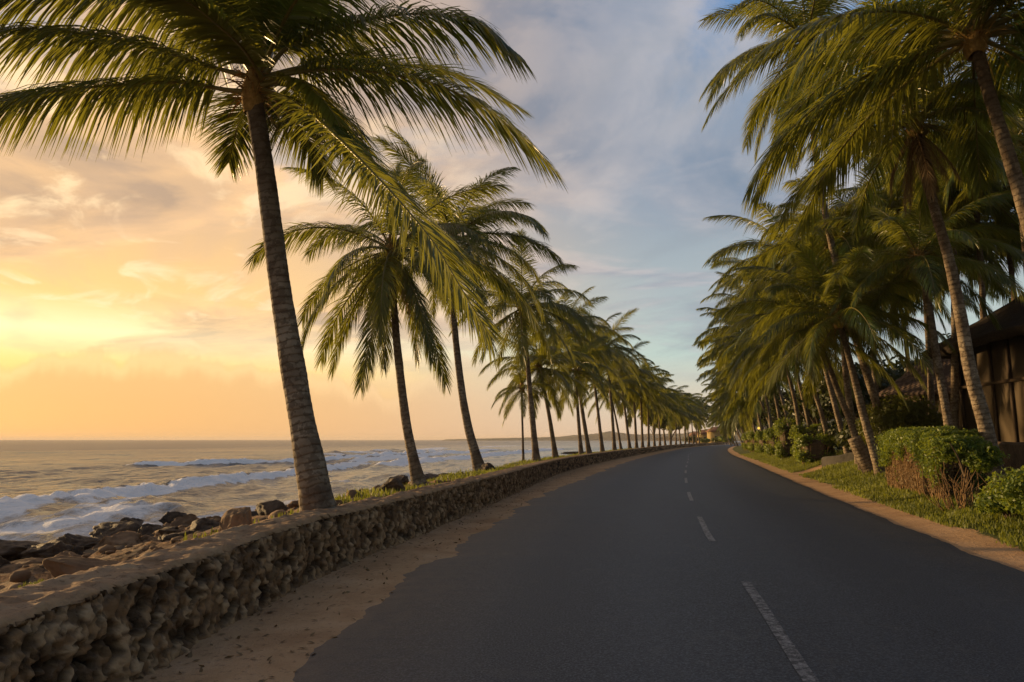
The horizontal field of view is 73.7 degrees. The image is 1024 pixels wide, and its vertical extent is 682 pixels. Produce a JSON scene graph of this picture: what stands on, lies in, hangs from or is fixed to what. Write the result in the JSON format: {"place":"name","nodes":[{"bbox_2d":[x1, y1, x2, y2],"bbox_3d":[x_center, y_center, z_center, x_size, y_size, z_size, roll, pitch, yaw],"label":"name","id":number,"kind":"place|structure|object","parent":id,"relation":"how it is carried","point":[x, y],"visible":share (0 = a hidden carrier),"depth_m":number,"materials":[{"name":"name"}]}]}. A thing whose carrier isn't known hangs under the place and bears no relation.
{"place":"outdoors","nodes":[
{"label":"outdoors","id":0,"kind":"place"},
{"bbox_2d":[0,440,743,542],"bbox_3d":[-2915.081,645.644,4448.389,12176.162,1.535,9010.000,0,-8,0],"label":"sea","id":1,"kind":"structure","parent":0,"point":[50,490],"depth_m":64.87,"materials":[{"name":"liquid"}]},
{"bbox_2d":[0,442,1023,681],"bbox_3d":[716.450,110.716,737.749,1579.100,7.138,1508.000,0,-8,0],"label":"ground","id":2,"kind":"structure","parent":0,"point":[283,665],"depth_m":7.95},
{"bbox_2d":[0,539,40,561],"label":"rock","id":3,"kind":"object","parent":2,"relation":"on","point":[10,550],"visible":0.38,"depth_m":13.47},
{"bbox_2d":[0,559,42,571],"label":"rock","id":4,"kind":"object","parent":2,"relation":"on","point":[13,567],"visible":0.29,"depth_m":10.03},
{"bbox_2d":[18,539,76,558],"bbox_3d":[-9.063,4.168,13.298,1.095,0.600,0.767,0,-8,0],"label":"rock","id":5,"kind":"object","parent":2,"relation":"on","point":[52,548],"visible":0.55,"depth_m":13.06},
{"bbox_2d":[58,533,101,549],"bbox_3d":[-9.999,4.797,16.015,1.156,0.587,0.805,-4,-9,28],"label":"rock","id":6,"kind":"object","parent":2,"relation":"on","point":[86,542],"visible":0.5,"depth_m":15.80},
{"bbox_2d":[42,555,121,577],"bbox_3d":[-4.108,2.398,6.847,1.120,0.465,0.433,2,-8,-12],"label":"boulder","id":7,"kind":"object","parent":2,"relation":"on","point":[57,566],"visible":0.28,"depth_m":6.72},
{"bbox_2d":[89,521,142,538],"bbox_3d":[-10.533,5.238,18.448,2.325,0.747,1.073,-4,-9,27],"label":"rock","id":8,"kind":"object","parent":2,"relation":"on","point":[102,530],"visible":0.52,"depth_m":18.27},
{"bbox_2d":[92,531,142,548],"bbox_3d":[-8.558,4.572,14.827,0.990,0.824,0.856,0,-8,0],"label":"rock","id":9,"kind":"object","parent":2,"relation":"on","point":[124,538],"visible":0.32,"depth_m":14.71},
{"bbox_2d":[138,526,155,536],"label":"rock","id":10,"kind":"object","parent":2,"relation":"on","point":[149,530],"visible":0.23,"depth_m":17.29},
{"bbox_2d":[158,526,178,535],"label":"rock","id":11,"kind":"object","parent":2,"relation":"on","point":[170,529],"visible":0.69,"depth_m":16.07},
{"bbox_2d":[158,511,186,523],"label":"rock","id":12,"kind":"object","parent":2,"relation":"on","point":[168,517],"visible":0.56,"depth_m":23.32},
{"bbox_2d":[158,530,194,540],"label":"rock","id":13,"kind":"object","parent":2,"relation":"on","point":[167,537],"visible":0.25,"depth_m":14.13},
{"bbox_2d":[171,514,198,526],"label":"rock","id":14,"kind":"object","parent":2,"relation":"on","point":[187,520],"visible":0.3,"depth_m":20.17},
{"bbox_2d":[189,517,219,530],"bbox_3d":[-7.294,4.420,16.140,0.758,0.488,0.856,0,-8,0],"label":"rock","id":15,"kind":"object","parent":2,"relation":"on","point":[198,524],"visible":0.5,"depth_m":16.05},
{"bbox_2d":[219,507,252,531],"bbox_3d":[-3.422,2.434,8.508,0.418,0.698,0.586,2,-8,-14],"label":"boulder","id":16,"kind":"object","parent":2,"relation":"on","point":[233,517],"visible":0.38,"depth_m":8.35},
{"bbox_2d":[0,471,476,588],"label":"shore stones","id":17,"kind":"object","parent":2,"relation":"on","point":[16,577],"visible":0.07,"depth_m":10.78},
{"bbox_2d":[256,499,287,515],"bbox_3d":[-5.529,4.032,15.721,0.658,0.756,0.949,5,-10,-33],"label":"rock","id":18,"kind":"object","parent":2,"relation":"on","point":[266,508],"visible":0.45,"depth_m":15.52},
{"bbox_2d":[0,0,566,510],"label":"coconut palm","id":19,"kind":"object","parent":2,"relation":"on","point":[252,38],"visible":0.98,"depth_m":10.03,"materials":[{"name":"green plant"}]},
{"bbox_2d":[0,443,724,681],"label":"stone wall","id":20,"kind":"structure","parent":2,"relation":"on","point":[143,615],"depth_m":5.64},
{"bbox_2d":[137,463,613,681],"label":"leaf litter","id":21,"kind":"object","parent":2,"relation":"on","point":[189,655],"visible":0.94,"depth_m":6.97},
{"bbox_2d":[243,157,515,485],"bbox_3d":[-3.079,-0.701,16.984,6.438,8.504,6.095,0,-8,0],"label":"coconut palm","id":22,"kind":"object","parent":2,"relation":"on","point":[387,281],"visible":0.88,"depth_m":16.62,"materials":[{"name":"green plant"}]},
{"bbox_2d":[379,478,405,491],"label":"rock","id":23,"kind":"object","parent":2,"relation":"on","point":[395,483],"visible":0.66,"depth_m":13.36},
{"bbox_2d":[183,448,632,540],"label":"seaside grass","id":24,"kind":"structure","parent":2,"relation":"on","point":[376,491],"depth_m":14.45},
{"bbox_2d":[336,125,567,471],"bbox_3d":[-2.106,-1.335,24.971,8.249,12.126,8.372,0,-8,0],"label":"coconut palm","id":25,"kind":"object","parent":2,"relation":"on","point":[478,216],"visible":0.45,"depth_m":24.72,"materials":[{"name":"green plant"}]},
{"bbox_2d":[445,228,594,461],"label":"coconut palm","id":26,"kind":"object","parent":2,"relation":"on","point":[520,330],"visible":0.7,"depth_m":32.62,"materials":[{"name":"green plant"}]},
{"bbox_2d":[491,356,555,460],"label":"coconut palm","id":27,"kind":"object","parent":2,"relation":"on","point":[522,389],"visible":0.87,"depth_m":34.77,"materials":[{"name":"green plant"}]},
{"bbox_2d":[478,320,597,457],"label":"coconut palm","id":28,"kind":"object","parent":2,"relation":"on","point":[547,377],"visible":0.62,"depth_m":38.21,"materials":[{"name":"green plant"}]},
{"bbox_2d":[532,335,618,454],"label":"coconut palm","id":29,"kind":"object","parent":2,"relation":"on","point":[582,374],"visible":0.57,"depth_m":46.98,"materials":[{"name":"green plant"}]},
{"bbox_2d":[528,286,628,453],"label":"coconut palm","id":30,"kind":"object","parent":2,"relation":"on","point":[608,353],"visible":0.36,"depth_m":50.55,"materials":[{"name":"green plant"}]},
{"bbox_2d":[545,309,633,451],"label":"coconut palm","id":31,"kind":"object","parent":2,"relation":"on","point":[617,357],"visible":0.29,"depth_m":57.10,"materials":[{"name":"green plant"}]},
{"bbox_2d":[578,306,649,450],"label":"coconut palm","id":32,"kind":"object","parent":2,"relation":"on","point":[633,365],"visible":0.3,"depth_m":64.03,"materials":[{"name":"green plant"}]},
{"bbox_2d":[585,362,642,449],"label":"coconut palm","id":33,"kind":"object","parent":2,"relation":"on","point":[618,405],"visible":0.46,"depth_m":67.89,"materials":[{"name":"green plant"}]},
{"bbox_2d":[589,341,661,448],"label":"coconut palm","id":34,"kind":"object","parent":2,"relation":"on","point":[650,374],"visible":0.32,"depth_m":75.23,"materials":[{"name":"green plant"}]},
{"bbox_2d":[606,365,675,447],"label":"coconut palm","id":35,"kind":"object","parent":2,"relation":"on","point":[641,403],"visible":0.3,"depth_m":87.33,"materials":[{"name":"green plant"}]},
{"bbox_2d":[623,380,679,446],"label":"coconut palm","id":36,"kind":"object","parent":2,"relation":"on","point":[665,402],"visible":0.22,"depth_m":94.58,"materials":[{"name":"green plant"}]},
{"bbox_2d":[625,361,679,445],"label":"coconut palm","id":37,"kind":"object","parent":2,"relation":"on","point":[660,418],"visible":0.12,"depth_m":102.85,"materials":[{"name":"green plant"}]},
{"bbox_2d":[640,413,667,433],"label":"leafy tree","id":38,"kind":"object","parent":2,"relation":"on","point":[663,424],"visible":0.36,"depth_m":116.40,"materials":[{"name":"green plant"}]},
{"bbox_2d":[638,385,683,445],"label":"coconut palm","id":39,"kind":"object","parent":2,"relation":"on","point":[678,408],"visible":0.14,"depth_m":112.03,"materials":[{"name":"green plant"}]},
{"bbox_2d":[637,395,689,444],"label":"coconut palm","id":40,"kind":"object","parent":2,"relation":"on","point":[673,424],"visible":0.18,"depth_m":121.96,"materials":[{"name":"green plant"}]},
{"bbox_2d":[665,385,695,444],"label":"coconut palm","id":41,"kind":"object","parent":2,"relation":"on","point":[683,406],"visible":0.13,"depth_m":132.56,"materials":[{"name":"green plant"}]},
{"bbox_2d":[663,389,700,443],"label":"coconut palm","id":42,"kind":"object","parent":2,"relation":"on","point":[692,418],"visible":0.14,"depth_m":149.40,"materials":[{"name":"green plant"}]},
{"bbox_2d":[666,393,699,443],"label":"coconut palm","id":43,"kind":"object","parent":2,"relation":"on","point":[692,411],"visible":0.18,"depth_m":141.39,"materials":[{"name":"green plant"}]},
{"bbox_2d":[680,392,703,443],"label":"coconut palm","id":44,"kind":"object","parent":2,"relation":"on","point":[697,401],"visible":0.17,"depth_m":157.68,"materials":[{"name":"green plant"}]},
{"bbox_2d":[680,405,709,443],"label":"coconut palm","id":45,"kind":"object","parent":2,"relation":"on","point":[699,424],"visible":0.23,"depth_m":171.73,"materials":[{"name":"green plant"}]},
{"bbox_2d":[706,427,733,443],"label":"distant house","id":46,"kind":"structure","parent":2,"relation":"on","point":[713,433],"depth_m":244.77,"materials":[{"name":"ceramic"}]},
{"bbox_2d":[695,354,752,426],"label":"coconut palm","id":47,"kind":"object","parent":2,"relation":"on","point":[712,371],"visible":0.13,"depth_m":98.12,"materials":[{"name":"green plant"}]},
{"bbox_2d":[699,370,749,430],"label":"coconut palm","id":48,"kind":"object","parent":2,"relation":"on","point":[711,399],"visible":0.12,"depth_m":114.99,"materials":[{"name":"green plant"}]},
{"bbox_2d":[692,329,763,429],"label":"coconut palm","id":49,"kind":"object","parent":2,"relation":"on","point":[705,360],"visible":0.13,"depth_m":84.25,"materials":[{"name":"green plant"}]},
{"bbox_2d":[710,404,745,443],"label":"coconut palm","id":50,"kind":"object","parent":2,"relation":"on","point":[729,427],"visible":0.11,"depth_m":134.58,"materials":[{"name":"green plant"}]},
{"bbox_2d":[708,403,756,434],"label":"coconut palm","id":51,"kind":"object","parent":2,"relation":"on","point":[741,428],"visible":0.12,"depth_m":115.77,"materials":[{"name":"green plant"}]},
{"bbox_2d":[694,307,772,428],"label":"coconut palm","id":52,"kind":"object","parent":2,"relation":"on","point":[710,336],"visible":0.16,"depth_m":71.07,"materials":[{"name":"green plant"}]},
{"bbox_2d":[708,387,767,432],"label":"coconut palm","id":53,"kind":"object","parent":2,"relation":"on","point":[741,417],"visible":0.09,"depth_m":98.57,"materials":[{"name":"green plant"}]},
{"bbox_2d":[707,380,782,435],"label":"coconut palm","id":54,"kind":"object","parent":2,"relation":"on","point":[737,414],"visible":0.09,"depth_m":85.66,"materials":[{"name":"green plant"}]},
{"bbox_2d":[701,259,789,425],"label":"coconut palm","id":55,"kind":"object","parent":2,"relation":"on","point":[716,319],"visible":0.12,"depth_m":59.63,"materials":[{"name":"green plant"}]},
{"bbox_2d":[707,358,796,430],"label":"coconut palm","id":56,"kind":"object","parent":2,"relation":"on","point":[737,400],"visible":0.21,"depth_m":73.06,"materials":[{"name":"green plant"}]},
{"bbox_2d":[746,431,757,451],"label":"hedge","id":57,"kind":"object","parent":2,"relation":"on","point":[752,442],"visible":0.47,"depth_m":72.01,"materials":[{"name":"green plant"}]},
{"bbox_2d":[716,327,790,427],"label":"coconut palm","id":58,"kind":"object","parent":2,"relation":"on","point":[725,370],"visible":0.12,"depth_m":62.12,"materials":[{"name":"green plant"}]},
{"bbox_2d":[711,319,806,419],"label":"coconut palm","id":59,"kind":"object","parent":2,"relation":"on","point":[730,337],"visible":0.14,"depth_m":50.82,"materials":[{"name":"green plant"}]},
{"bbox_2d":[709,247,811,428],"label":"coconut palm","id":60,"kind":"object","parent":2,"relation":"on","point":[757,292],"visible":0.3,"depth_m":47.91,"materials":[{"name":"green plant"}]},
{"bbox_2d":[754,430,766,452],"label":"hedge","id":61,"kind":"object","parent":2,"relation":"on","point":[758,437],"visible":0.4,"depth_m":61.97,"materials":[{"name":"green plant"}]},
{"bbox_2d":[762,427,778,454],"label":"hedge","id":62,"kind":"object","parent":2,"relation":"on","point":[769,436],"visible":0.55,"depth_m":54.07,"materials":[{"name":"green plant"}]},
{"bbox_2d":[713,298,840,425],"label":"coconut palm","id":63,"kind":"object","parent":2,"relation":"on","point":[742,356],"visible":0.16,"depth_m":43.58,"materials":[{"name":"green plant"}]},
{"bbox_2d":[772,417,802,458],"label":"hedge","id":64,"kind":"object","parent":2,"relation":"on","point":[783,444],"visible":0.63,"depth_m":46.00,"materials":[{"name":"green plant"}]},
{"bbox_2d":[702,183,879,453],"bbox_3d":[14.425,-0.822,34.584,8.079,13.803,8.334,4,-9,-26],"label":"coconut palm","id":65,"kind":"object","parent":2,"relation":"on","point":[753,244],"visible":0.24,"depth_m":34.96,"materials":[{"name":"green plant"}]},
{"bbox_2d":[763,382,820,427],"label":"leafy tree","id":66,"kind":"object","parent":2,"relation":"on","point":[772,406],"visible":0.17,"depth_m":65.08,"materials":[{"name":"green plant"}]},
{"bbox_2d":[719,292,886,452],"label":"coconut palm","id":67,"kind":"object","parent":2,"relation":"on","point":[753,370],"visible":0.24,"depth_m":37.58,"materials":[{"name":"green plant"}]},
{"bbox_2d":[788,422,820,456],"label":"hedge","id":68,"kind":"object","parent":2,"relation":"on","point":[796,429],"visible":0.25,"depth_m":40.63,"materials":[{"name":"green plant"}]},
{"bbox_2d":[782,380,828,424],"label":"leafy tree","id":69,"kind":"object","parent":2,"relation":"on","point":[790,409],"visible":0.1,"depth_m":52.43,"materials":[{"name":"green plant"}]},
{"bbox_2d":[698,0,920,414],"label":"coconut palm","id":70,"kind":"object","parent":2,"relation":"on","point":[761,11],"visible":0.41,"depth_m":28.52,"materials":[{"name":"green plant"}]},
{"bbox_2d":[793,431,836,464],"bbox_3d":[16.273,5.806,36.703,2.188,1.882,3.284,-3,-9,19],"label":"hedge","id":71,"kind":"object","parent":2,"relation":"on","point":[812,450],"visible":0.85,"depth_m":35.90,"materials":[{"name":"green plant"}]},
{"bbox_2d":[720,231,928,470],"bbox_3d":[12.043,0.791,26.866,7.951,8.795,7.383,0,-8,0],"label":"coconut palm","id":72,"kind":"object","parent":2,"relation":"on","point":[775,289],"visible":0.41,"depth_m":26.20,"materials":[{"name":"green plant"}]},
{"bbox_2d":[814,419,851,453],"bbox_3d":[19.057,5.628,39.259,3.475,2.338,3.204,-5,-10,31],"label":"bush","id":73,"kind":"object","parent":2,"relation":"on","point":[820,428],"visible":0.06,"depth_m":39.31,"materials":[{"name":"green plant"}]},
{"bbox_2d":[738,169,928,464],"bbox_3d":[14.004,-1.229,29.318,7.922,13.213,8.026,0,-8,0],"label":"coconut palm","id":74,"kind":"object","parent":2,"relation":"on","point":[839,238],"visible":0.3,"depth_m":29.03,"materials":[{"name":"green plant"}]},
{"bbox_2d":[821,452,853,466],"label":"garden wall","id":75,"kind":"structure","parent":2,"relation":"on","point":[829,460],"depth_m":31.68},
{"bbox_2d":[822,419,856,451],"bbox_3d":[18.260,5.172,35.686,3.551,2.210,3.712,0,-8,0],"label":"bush","id":76,"kind":"object","parent":2,"relation":"on","point":[833,430],"visible":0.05,"depth_m":35.96,"materials":[{"name":"green plant"}]},
{"bbox_2d":[732,241,956,474],"bbox_3d":[11.858,0.728,24.188,6.918,8.182,6.690,5,-10,-33],"label":"coconut palm","id":77,"kind":"object","parent":2,"relation":"on","point":[840,316],"visible":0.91,"depth_m":23.87,"materials":[{"name":"green plant"}]},
{"bbox_2d":[800,368,892,420],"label":"leafy tree","id":78,"kind":"object","parent":2,"relation":"on","point":[825,402],"visible":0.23,"depth_m":43.03,"materials":[{"name":"green plant"}]},
{"bbox_2d":[797,358,906,419],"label":"leafy tree","id":79,"kind":"object","parent":2,"relation":"on","point":[895,376],"visible":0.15,"depth_m":44.32,"materials":[{"name":"green plant"}]},
{"bbox_2d":[830,418,879,450],"bbox_3d":[16.245,4.460,30.651,3.559,2.178,3.441,0,-8,0],"label":"bush","id":80,"kind":"object","parent":2,"relation":"on","point":[843,436],"visible":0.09,"depth_m":30.59,"materials":[{"name":"green plant"}]},
{"bbox_2d":[848,435,873,473],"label":"palm trunk","id":81,"kind":"object","parent":2,"relation":"on","point":[859,449],"visible":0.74,"depth_m":24.49,"materials":[{"name":"brown plant"}]},
{"bbox_2d":[767,148,961,447],"bbox_3d":[16.763,-1.738,31.388,9.061,14.482,8.614,0,-8,0],"label":"coconut palm","id":82,"kind":"object","parent":2,"relation":"on","point":[836,207],"visible":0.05,"depth_m":31.35,"materials":[{"name":"green plant"}]},
{"bbox_2d":[727,0,1023,249],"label":"coconut palm","id":83,"kind":"object","parent":2,"relation":"on","point":[967,31],"visible":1,"depth_m":13.34,"materials":[{"name":"green plant"}]},
{"bbox_2d":[769,0,1023,488],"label":"coconut palm","id":84,"kind":"object","parent":2,"relation":"on","point":[918,146],"visible":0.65,"depth_m":16.10,"materials":[{"name":"green plant"}]},
{"bbox_2d":[855,392,943,444],"bbox_3d":[15.158,3.513,26.866,3.165,2.964,3.005,0,-8,0],"label":"bush","id":85,"kind":"object","parent":2,"relation":"on","point":[895,415],"visible":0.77,"depth_m":26.17,"materials":[{"name":"green plant"}]},
{"bbox_2d":[882,354,919,375],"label":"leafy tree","id":86,"kind":"object","parent":2,"relation":"on","point":[897,364],"visible":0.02,"depth_m":49.80,"materials":[{"name":"green plant"}]},
{"bbox_2d":[811,155,1023,425],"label":"coconut palm","id":87,"kind":"object","parent":2,"relation":"on","point":[922,262],"visible":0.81,"depth_m":22.21,"materials":[{"name":"green plant"}]},
{"bbox_2d":[879,359,962,429],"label":"tiled house","id":88,"kind":"structure","parent":2,"relation":"on","point":[908,383],"depth_m":33.59,"materials":[{"name":"paint"}]},
{"bbox_2d":[825,142,1017,410],"bbox_3d":[18.954,-2.036,30.634,9.128,14.850,8.823,-2,-8,11],"label":"coconut palm","id":89,"kind":"object","parent":2,"relation":"on","point":[930,377],"visible":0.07,"depth_m":29.92,"materials":[{"name":"green plant"}]},
{"bbox_2d":[863,263,979,370],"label":"coconut palm","id":90,"kind":"object","parent":2,"relation":"on","point":[967,305],"visible":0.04,"depth_m":38.21,"materials":[{"name":"green plant"}]},
{"bbox_2d":[874,424,991,499],"bbox_3d":[10.926,3.090,17.880,1.725,1.787,6.097,-2,-9,15],"label":"hedge","id":91,"kind":"object","parent":2,"relation":"on","point":[904,459],"visible":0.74,"depth_m":16.85,"materials":[{"name":"green plant"}]},
{"bbox_2d":[846,92,1022,428],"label":"coconut palm","id":92,"kind":"object","parent":2,"relation":"on","point":[954,401],"visible":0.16,"depth_m":26.22,"materials":[{"name":"green plant"}]},
{"bbox_2d":[851,102,1023,318],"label":"coconut palm","id":93,"kind":"object","parent":2,"relation":"on","point":[988,212],"visible":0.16,"depth_m":27.75,"materials":[{"name":"green plant"}]},
{"bbox_2d":[883,41,1023,270],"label":"coconut palm","id":94,"kind":"object","parent":2,"relation":"on","point":[952,183],"visible":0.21,"depth_m":23.71,"materials":[{"name":"green plant"}]},
{"bbox_2d":[886,242,1022,426],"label":"coconut palm","id":95,"kind":"object","parent":2,"relation":"on","point":[988,287],"visible":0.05,"depth_m":34.40,"materials":[{"name":"green plant"}]},
{"bbox_2d":[922,467,996,511],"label":"twigs","id":96,"kind":"object","parent":2,"relation":"on","point":[965,499],"visible":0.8,"depth_m":14.01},
{"bbox_2d":[913,176,1022,300],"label":"coconut palm","id":97,"kind":"object","parent":2,"relation":"on","point":[1011,265],"visible":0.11,"depth_m":30.51,"materials":[{"name":"green plant"}]},
{"bbox_2d":[921,296,1023,441],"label":"hut","id":98,"kind":"object","parent":2,"relation":"on","point":[999,357],"visible":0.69,"depth_m":23.42,"materials":[{"name":"paint"}]},
{"bbox_2d":[972,490,1023,519],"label":"bush","id":99,"kind":"object","parent":2,"relation":"on","point":[985,502],"visible":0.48,"depth_m":12.13,"materials":[{"name":"green plant"}]},
{"bbox_2d":[979,466,1023,514],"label":"bush","id":100,"kind":"object","parent":2,"relation":"on","point":[1013,497],"visible":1,"depth_m":10.72,"materials":[{"name":"green plant"}]},
{"bbox_2d":[998,442,1023,471],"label":"garden wall","id":101,"kind":"structure","parent":2,"relation":"on","point":[1015,451],"depth_m":18.25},
{"bbox_2d":[0,0,1023,439],"label":"sky","id":102,"kind":"structure","parent":0,"point":[130,309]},
{"bbox_2d":[441,431,690,440],"bbox_3d":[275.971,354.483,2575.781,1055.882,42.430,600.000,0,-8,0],"label":"hills","id":103,"kind":"structure","parent":0,"point":[607,436],"depth_m":2402.10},
{"bbox_2d":[602,363,669,447],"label":"coconut palm","id":104,"kind":"object","parent":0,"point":[632,401],"visible":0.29,"depth_m":81.60,"materials":[{"name":"green plant"}]},
{"bbox_2d":[293,444,1023,681],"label":"road","id":105,"kind":"structure","parent":0,"point":[629,571],"depth_m":6.86,"materials":[{"name":"asphalt"}]},
{"bbox_2d":[697,517,715,540],"bbox_3d":[3.456,3.339,12.250,0.118,0.001,3.497,-2,-8,12],"label":"road marking","id":106,"kind":"object","parent":105,"relation":"on","point":[706,531],"visible":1,"depth_m":11.85,"materials":[{"name":"paint"}]},
{"bbox_2d":[741,582,818,681],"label":"road marking","id":107,"kind":"object","parent":105,"relation":"on","point":[801,666],"visible":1,"depth_m":5.38,"materials":[{"name":"paint"}]},
{"bbox_2d":[651,418,843,440],"bbox_3d":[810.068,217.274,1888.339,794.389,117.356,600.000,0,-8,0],"label":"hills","id":108,"kind":"structure","parent":0,"point":[682,435],"depth_m":1785.81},
{"bbox_2d":[740,449,1023,550],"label":"grass","id":109,"kind":"structure","parent":0,"point":[856,475],"depth_m":16.80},
{"bbox_2d":[924,433,1009,484],"bbox_3d":[9.430,2.451,14.194,1.448,1.064,1.464,0,-8,0],"label":"bush","id":110,"kind":"object","parent":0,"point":[978,453],"visible":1,"depth_m":13.95,"materials":[{"name":"green plant"}]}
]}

